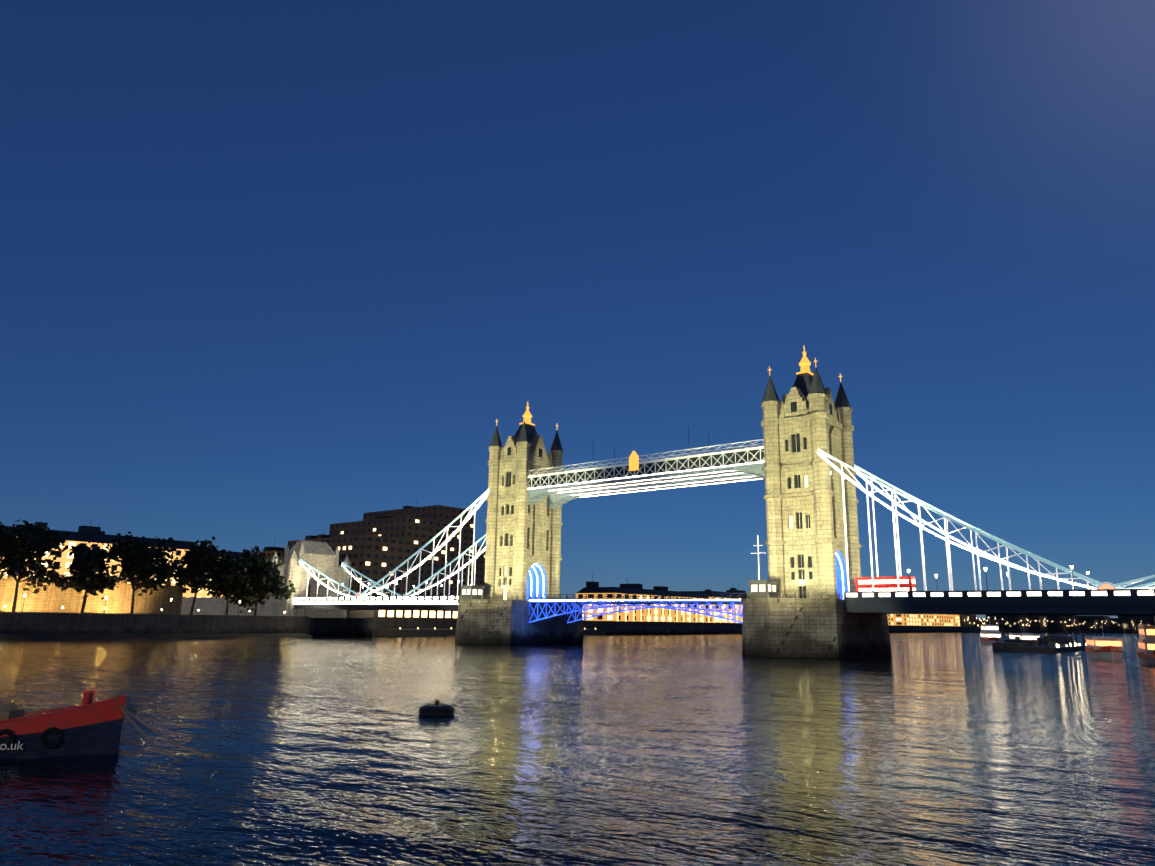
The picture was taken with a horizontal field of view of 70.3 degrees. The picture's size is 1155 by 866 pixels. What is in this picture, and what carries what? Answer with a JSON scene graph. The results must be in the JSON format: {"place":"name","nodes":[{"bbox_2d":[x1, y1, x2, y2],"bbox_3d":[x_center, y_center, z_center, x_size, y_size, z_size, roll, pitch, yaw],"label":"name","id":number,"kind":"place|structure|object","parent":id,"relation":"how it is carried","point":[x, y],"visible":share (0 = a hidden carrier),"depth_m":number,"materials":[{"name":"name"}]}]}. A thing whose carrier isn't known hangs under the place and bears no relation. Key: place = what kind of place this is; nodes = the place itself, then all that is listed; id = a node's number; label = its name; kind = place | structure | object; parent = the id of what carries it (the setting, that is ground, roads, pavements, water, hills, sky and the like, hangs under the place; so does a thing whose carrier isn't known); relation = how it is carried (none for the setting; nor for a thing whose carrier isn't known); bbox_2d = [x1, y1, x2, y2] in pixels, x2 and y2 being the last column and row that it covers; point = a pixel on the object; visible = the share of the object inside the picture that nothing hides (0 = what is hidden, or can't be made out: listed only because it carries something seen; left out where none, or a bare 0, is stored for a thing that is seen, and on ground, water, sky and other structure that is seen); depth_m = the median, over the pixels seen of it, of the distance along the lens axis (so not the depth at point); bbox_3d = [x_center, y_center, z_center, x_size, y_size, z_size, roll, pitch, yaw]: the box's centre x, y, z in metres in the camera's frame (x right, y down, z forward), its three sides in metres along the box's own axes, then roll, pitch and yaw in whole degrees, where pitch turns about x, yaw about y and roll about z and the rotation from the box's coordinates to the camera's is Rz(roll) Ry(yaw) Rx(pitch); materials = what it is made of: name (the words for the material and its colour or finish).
{"place":"outdoors","nodes":[
{"label":"outdoors","id":0,"kind":"place"},
{"bbox_2d":[0,574,183,613],"bbox_3d":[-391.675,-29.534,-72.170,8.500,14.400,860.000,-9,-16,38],"label":"tower of london wall","id":1,"kind":"structure","parent":0,"point":[52,598],"depth_m":232.55,"materials":[{"name":"beige stone"}]},
{"bbox_2d":[0,633,311,637],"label":"riverbank","id":2,"kind":"structure","parent":0,"point":[47,635],"depth_m":216.26,"materials":[{"name":"brown"}]},
{"bbox_2d":[0,612,980,635],"bbox_3d":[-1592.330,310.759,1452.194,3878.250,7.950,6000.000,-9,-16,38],"label":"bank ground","id":3,"kind":"structure","parent":0,"point":[31,622],"depth_m":247.55,"materials":[{"name":"stone"}]},
{"bbox_2d":[0,519,69,611],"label":"tree","id":4,"kind":"object","parent":3,"relation":"on","point":[18,545],"visible":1,"depth_m":207.63,"materials":[{"name":"green plant"}]},
{"bbox_2d":[53,541,122,612],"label":"tree","id":5,"kind":"object","parent":3,"relation":"on","point":[86,565],"visible":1,"depth_m":219.48,"materials":[{"name":"green plant"}]},
{"bbox_2d":[0,519,198,597],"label":"long block","id":6,"kind":"structure","parent":3,"relation":"on","point":[85,535],"depth_m":337.19,"materials":[{"name":"brown"}]},
{"bbox_2d":[107,531,178,613],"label":"tree","id":7,"kind":"object","parent":3,"relation":"on","point":[138,560],"visible":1,"depth_m":229.94,"materials":[{"name":"green plant"}]},
{"bbox_2d":[22,596,296,615],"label":"lamp posts","id":8,"kind":"object","parent":3,"relation":"on","point":[169,612],"visible":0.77,"depth_m":228.80,"materials":[{"name":"black"}]},
{"bbox_2d":[164,537,229,614],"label":"tree","id":9,"kind":"object","parent":3,"relation":"on","point":[197,561],"visible":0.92,"depth_m":238.11,"materials":[{"name":"green plant"}]},
{"bbox_2d":[198,550,244,596],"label":"long block","id":10,"kind":"structure","parent":3,"relation":"on","point":[202,593],"depth_m":381.86,"materials":[{"name":"yellow"}]},
{"bbox_2d":[181,597,266,615],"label":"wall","id":11,"kind":"structure","parent":3,"relation":"on","point":[209,606],"depth_m":297.47,"materials":[{"name":"stone"}]},
{"bbox_2d":[206,545,268,614],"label":"tree","id":12,"kind":"object","parent":3,"relation":"on","point":[237,566],"visible":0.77,"depth_m":246.69,"materials":[{"name":"green plant"}]},
{"bbox_2d":[222,557,295,615],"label":"tree","id":13,"kind":"object","parent":3,"relation":"on","point":[274,584],"visible":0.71,"depth_m":252.68,"materials":[{"name":"green plant"}]},
{"bbox_2d":[251,538,284,557],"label":"building","id":14,"kind":"structure","parent":3,"relation":"on","point":[280,551],"depth_m":392.25,"materials":[{"name":"brown concrete"}]},
{"bbox_2d":[258,552,356,617],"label":"tower hotel","id":15,"kind":"structure","parent":3,"relation":"on","point":[353,564],"depth_m":353.44,"materials":[{"name":"brown concrete"}]},
{"bbox_2d":[266,540,349,617],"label":"abutment","id":16,"kind":"object","parent":3,"relation":"on","point":[322,557],"visible":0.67,"depth_m":277.88,"materials":[{"name":"stone"}]},
{"bbox_2d":[293,488,488,610],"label":"side span","id":17,"kind":"object","parent":16,"relation":"on","point":[364,601],"visible":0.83,"depth_m":242.92,"materials":[{"name":"white paint"}]},
{"bbox_2d":[288,528,412,595],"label":"tower hotel","id":18,"kind":"structure","parent":3,"relation":"on","point":[377,558],"depth_m":362.71,"materials":[{"name":"brown concrete"}]},
{"bbox_2d":[329,516,447,595],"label":"tower hotel","id":19,"kind":"structure","parent":3,"relation":"on","point":[421,532],"depth_m":389.75,"materials":[{"name":"brown concrete"}]},
{"bbox_2d":[363,500,475,594],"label":"tower hotel","id":20,"kind":"structure","parent":3,"relation":"on","point":[448,514],"depth_m":415.70,"materials":[{"name":"brown concrete"}]},
{"bbox_2d":[473,545,485,585],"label":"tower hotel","id":21,"kind":"structure","parent":3,"relation":"on","point":[480,571],"depth_m":434.58,"materials":[{"name":"brown concrete"}]},
{"bbox_2d":[576,573,710,622],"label":"riverside block","id":22,"kind":"structure","parent":3,"relation":"on","point":[591,587],"depth_m":405.82,"materials":[{"name":"brown brick"}]},
{"bbox_2d":[681,583,749,622],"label":"riverside block","id":23,"kind":"structure","parent":3,"relation":"on","point":[733,591],"depth_m":472.77,"materials":[{"name":"brown brick"}]},
{"bbox_2d":[617,606,742,622],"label":"building columns","id":24,"kind":"structure","parent":23,"relation":"attached to","point":[676,615],"depth_m":426.72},
{"bbox_2d":[887,614,893,624],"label":"riverside block","id":25,"kind":"structure","parent":3,"relation":"on","point":[890,619],"depth_m":690.50,"materials":[{"name":"brown brick"}]},
{"bbox_2d":[893,614,959,625],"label":"riverside block","id":26,"kind":"structure","parent":3,"relation":"on","point":[928,619],"depth_m":761.71,"materials":[{"name":"brown brick"}]},
{"bbox_2d":[484,401,563,600],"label":"tower","id":27,"kind":"structure","parent":0,"point":[522,557],"depth_m":219.73,"materials":[{"name":"stone"}]},
{"bbox_2d":[528,426,764,507],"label":"walkways","id":28,"kind":"structure","parent":27,"relation":"attached to","point":[634,474],"depth_m":195.90,"materials":[{"name":"white metal"}]},
{"bbox_2d":[0,632,1154,865],"bbox_3d":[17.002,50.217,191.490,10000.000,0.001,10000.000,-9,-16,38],"label":"river water","id":29,"kind":"structure","parent":0,"point":[950,748],"depth_m":37.64,"materials":[{"name":"blue liquid"}]},
{"bbox_2d":[0,690,126,758],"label":"work boat","id":30,"kind":"object","parent":29,"relation":"on","point":[88,726],"visible":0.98,"depth_m":35.59,"materials":[{"name":"red metal"}]},
{"bbox_2d":[117,703,210,760],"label":"mooring ropes","id":31,"kind":"object","parent":30,"relation":"attached to","point":[123,709],"visible":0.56,"depth_m":36.17,"materials":[{"name":"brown fabric"}]},
{"bbox_2d":[419,699,454,715],"bbox_3d":[-9.108,17.949,53.163,2.300,1.335,2.300,-9,-16,38],"label":"mooring buoy","id":32,"kind":"object","parent":29,"relation":"on","point":[437,708],"visible":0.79,"depth_m":52.38,"materials":[{"name":"black"}]},
{"bbox_2d":[348,610,605,635],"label":"riverside terrace","id":33,"kind":"structure","parent":29,"relation":"in","point":[396,632],"depth_m":282.86,"materials":[{"name":"grey concrete"}]},
{"bbox_2d":[378,610,595,629],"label":"lit windows","id":34,"kind":"structure","parent":33,"relation":"attached to","point":[415,613],"depth_m":292.20,"materials":[{"name":"white glass"}]},
{"bbox_2d":[455,594,583,644],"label":"pier","id":35,"kind":"structure","parent":29,"relation":"in","point":[494,622],"depth_m":202.50,"materials":[{"name":"stone"}]},
{"bbox_2d":[460,551,485,598],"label":"pier cabin","id":36,"kind":"object","parent":35,"relation":"on","point":[476,592],"visible":0.81,"depth_m":211.23,"materials":[{"name":"grey"}]},
{"bbox_2d":[529,593,748,623],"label":"bascule span","id":37,"kind":"object","parent":35,"relation":"attached to","point":[689,601],"visible":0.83,"depth_m":191.66,"materials":[{"name":"blue metal"}]},
{"bbox_2d":[741,591,891,657],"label":"pier","id":38,"kind":"structure","parent":29,"relation":"in","point":[795,627],"depth_m":151.84,"materials":[{"name":"stone"}]},
{"bbox_2d":[747,535,778,597],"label":"pier cabin","id":39,"kind":"object","parent":38,"relation":"on","point":[759,586],"visible":0.77,"depth_m":161.04,"materials":[{"name":"grey"}]},
{"bbox_2d":[979,620,1001,644],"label":"moored boat","id":40,"kind":"object","parent":29,"relation":"on","point":[990,634],"visible":0.98,"depth_m":276.72,"materials":[{"name":"white"}]},
{"bbox_2d":[1009,624,1039,639],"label":"moored boat","id":41,"kind":"object","parent":29,"relation":"on","point":[1027,636],"visible":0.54,"depth_m":232.51,"materials":[{"name":"white"}]},
{"bbox_2d":[992,632,1096,652],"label":"boat","id":42,"kind":"object","parent":29,"relation":"on","point":[1046,644],"visible":0.77,"depth_m":219.38,"materials":[{"name":"grey metal"}]},
{"bbox_2d":[1084,627,1123,660],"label":"moored boat","id":43,"kind":"object","parent":29,"relation":"on","point":[1107,648],"visible":1,"depth_m":163.55,"materials":[{"name":"red"}]},
{"bbox_2d":[1136,616,1154,665],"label":"moored boat","id":44,"kind":"object","parent":29,"relation":"on","point":[1145,652],"visible":1,"depth_m":140.88,"materials":[{"name":"red"}]},
{"bbox_2d":[0,0,1154,618],"label":"sky","id":45,"kind":"structure","parent":0,"point":[285,271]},
{"bbox_2d":[761,346,860,598],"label":"tower","id":46,"kind":"structure","parent":0,"point":[804,420],"depth_m":169.22,"materials":[{"name":"stone"}]},
{"bbox_2d":[959,615,1154,632],"bbox_3d":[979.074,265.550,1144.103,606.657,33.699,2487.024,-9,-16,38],"label":"skyline buildings","id":47,"kind":"structure","parent":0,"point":[1059,624],"depth_m":1025.68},
{"bbox_2d":[964,617,1133,628],"bbox_3d":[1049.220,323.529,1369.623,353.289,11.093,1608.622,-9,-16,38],"label":"shore lights","id":48,"kind":"object","parent":47,"relation":"attached to","point":[1039,621],"visible":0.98,"depth_m":959.30},
{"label":"abutment","id":49,"kind":"object","parent":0,"visible":0},
{"bbox_2d":[817,448,1154,615],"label":"side span","id":50,"kind":"object","parent":49,"relation":"on","point":[1106,599],"visible":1,"depth_m":144.04,"materials":[{"name":"white paint"}]},
{"bbox_2d":[855,576,915,591],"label":"double decker bus","id":51,"kind":"object","parent":50,"relation":"on","point":[880,583],"visible":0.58,"depth_m":161.66,"materials":[{"name":"red metal"}]}
]}

